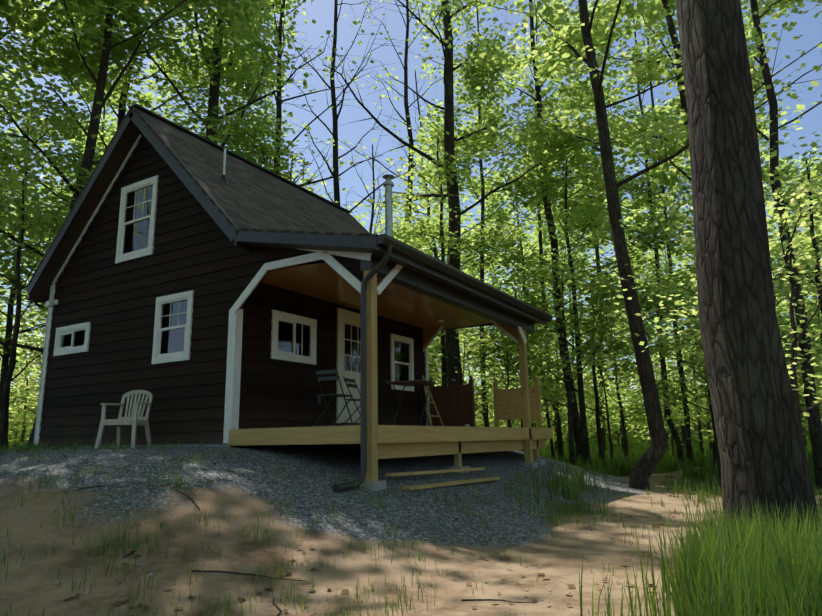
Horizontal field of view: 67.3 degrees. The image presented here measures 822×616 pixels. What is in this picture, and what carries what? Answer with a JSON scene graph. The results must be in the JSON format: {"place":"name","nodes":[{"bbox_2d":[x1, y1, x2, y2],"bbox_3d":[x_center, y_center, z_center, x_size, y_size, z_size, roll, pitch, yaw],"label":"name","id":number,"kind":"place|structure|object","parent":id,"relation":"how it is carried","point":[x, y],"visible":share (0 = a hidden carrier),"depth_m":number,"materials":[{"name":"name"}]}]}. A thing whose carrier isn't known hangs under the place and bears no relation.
{"place":"outdoors","nodes":[
{"label":"outdoors","id":0,"kind":"place"},
{"bbox_2d":[38,425,345,448],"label":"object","id":1,"kind":"structure","parent":0,"point":[204,445],"depth_m":9.75,"materials":[{"name":"grey concrete"}]},
{"bbox_2d":[38,134,237,445],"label":"exterior wall","id":2,"kind":"structure","parent":1,"relation":"attached to","point":[195,250],"depth_m":10.74,"materials":[{"name":"brown wood"}]},
{"bbox_2d":[34,135,429,444],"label":"house trim boards","id":3,"kind":"object","parent":2,"relation":"attached to","point":[233,378],"visible":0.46,"depth_m":9.50,"materials":[{"name":"white wood"}]},
{"bbox_2d":[45,175,413,424],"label":"house windows","id":4,"kind":"structure","parent":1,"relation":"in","point":[293,338],"depth_m":11.24,"materials":[{"name":"white wood"}]},
{"bbox_2d":[239,282,426,428],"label":"porch wall","id":5,"kind":"structure","parent":1,"relation":"attached to","point":[275,393],"depth_m":10.65,"materials":[{"name":"brown wood"}]},
{"bbox_2d":[25,103,546,324],"bbox_3d":[-2.374,-1.494,13.206,8.458,3.789,6.644,-8,-14,30],"label":"fascia board","id":6,"kind":"object","parent":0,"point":[133,127],"visible":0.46,"depth_m":11.27,"materials":[{"name":"black wood"}]},
{"bbox_2d":[26,107,131,286],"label":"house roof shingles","id":7,"kind":"object","parent":6,"relation":"on","point":[130,108],"visible":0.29,"depth_m":11.81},
{"bbox_2d":[131,106,368,233],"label":"house roof shingles","id":8,"kind":"object","parent":6,"relation":"on","point":[248,196],"visible":0.57,"depth_m":11.90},
{"bbox_2d":[221,149,394,236],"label":"chimney pipes","id":9,"kind":"object","parent":8,"relation":"on","point":[388,184],"visible":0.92,"depth_m":14.24,"materials":[{"name":"silver metal"}]},
{"bbox_2d":[235,228,377,236],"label":"porch roof shingles","id":10,"kind":"object","parent":6,"relation":"on","point":[313,232],"visible":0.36,"depth_m":8.56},
{"bbox_2d":[0,406,821,615],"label":"terrain","id":11,"kind":"structure","parent":0,"point":[558,558],"depth_m":5.69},
{"bbox_2d":[95,390,152,448],"bbox_3d":[-4.377,1.699,9.526,0.605,0.915,0.632,-2,-12,3],"label":"plastic armchair","id":12,"kind":"object","parent":11,"relation":"on","point":[134,420],"visible":1,"depth_m":9.67,"materials":[{"name":"white plastic"}]},
{"bbox_2d":[76,482,536,615],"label":"fallen sticks","id":13,"kind":"object","parent":11,"relation":"on","point":[295,579],"visible":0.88,"depth_m":4.66,"materials":[{"name":"brown wood"}]},
{"bbox_2d":[228,233,552,490],"bbox_3d":[0.353,1.229,11.512,3.088,4.131,7.515,-8,-14,30],"label":"porch","id":14,"kind":"object","parent":11,"relation":"on","point":[432,308],"visible":0.83,"depth_m":10.12,"materials":[{"name":"beige wood"}]},
{"bbox_2d":[236,246,372,300],"bbox_3d":[-1.622,-0.695,9.001,2.560,1.220,0.019,-8,-14,30],"label":"porch front siding","id":15,"kind":"object","parent":14,"relation":"attached to","point":[251,262],"visible":0.44,"depth_m":9.42,"materials":[{"name":"brown wood"}]},
{"bbox_2d":[312,367,352,426],"bbox_3d":[-1.144,1.329,9.087,0.399,0.851,0.506,-8,-14,30],"label":"bistro chair","id":16,"kind":"object","parent":14,"relation":"on","point":[329,378],"visible":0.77,"depth_m":9.04,"materials":[{"name":"black metal"}]},
{"bbox_2d":[342,376,359,425],"bbox_3d":[-0.871,1.565,10.220,0.506,0.851,0.399,-6,-13,20],"label":"bistro chair","id":17,"kind":"object","parent":14,"relation":"on","point":[350,385],"visible":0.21,"depth_m":10.22,"materials":[{"name":"black metal"}]},
{"bbox_2d":[332,245,391,491],"bbox_3d":[-0.577,0.663,7.643,0.499,3.077,0.630,-8,-14,30],"label":"downspout","id":18,"kind":"object","parent":14,"relation":"attached to","point":[379,266],"visible":0.98,"depth_m":7.91,"materials":[{"name":"black metal"}]},
{"bbox_2d":[385,379,436,425],"bbox_3d":[0.011,1.622,10.348,0.660,0.761,0.660,-6,-13,22],"label":"folding table","id":19,"kind":"object","parent":14,"relation":"on","point":[420,382],"visible":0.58,"depth_m":10.30,"materials":[{"name":"brown wood"}]},
{"bbox_2d":[422,375,468,426],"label":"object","id":20,"kind":"object","parent":14,"relation":"on","point":[433,402],"visible":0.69,"depth_m":13.81,"materials":[{"name":"brown wood"}]},
{"bbox_2d":[0,0,821,534],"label":"forest tree","id":21,"kind":"object","parent":11,"relation":"on","point":[544,136],"depth_m":19.43,"materials":[{"name":"green plant"}]},
{"bbox_2d":[0,432,821,615],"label":"grass","id":22,"kind":"structure","parent":11,"relation":"on","point":[747,569],"depth_m":4.18,"materials":[{"name":"green plant"}]},
{"bbox_2d":[12,446,819,615],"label":"fallen leaves","id":23,"kind":"object","parent":11,"relation":"on","point":[344,591],"visible":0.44,"depth_m":4.73,"materials":[{"name":"brown plant"}]},
{"bbox_2d":[0,0,821,408],"label":"sky","id":24,"kind":"structure","parent":0,"point":[322,11],"materials":[{"name":"blue"}]}
]}

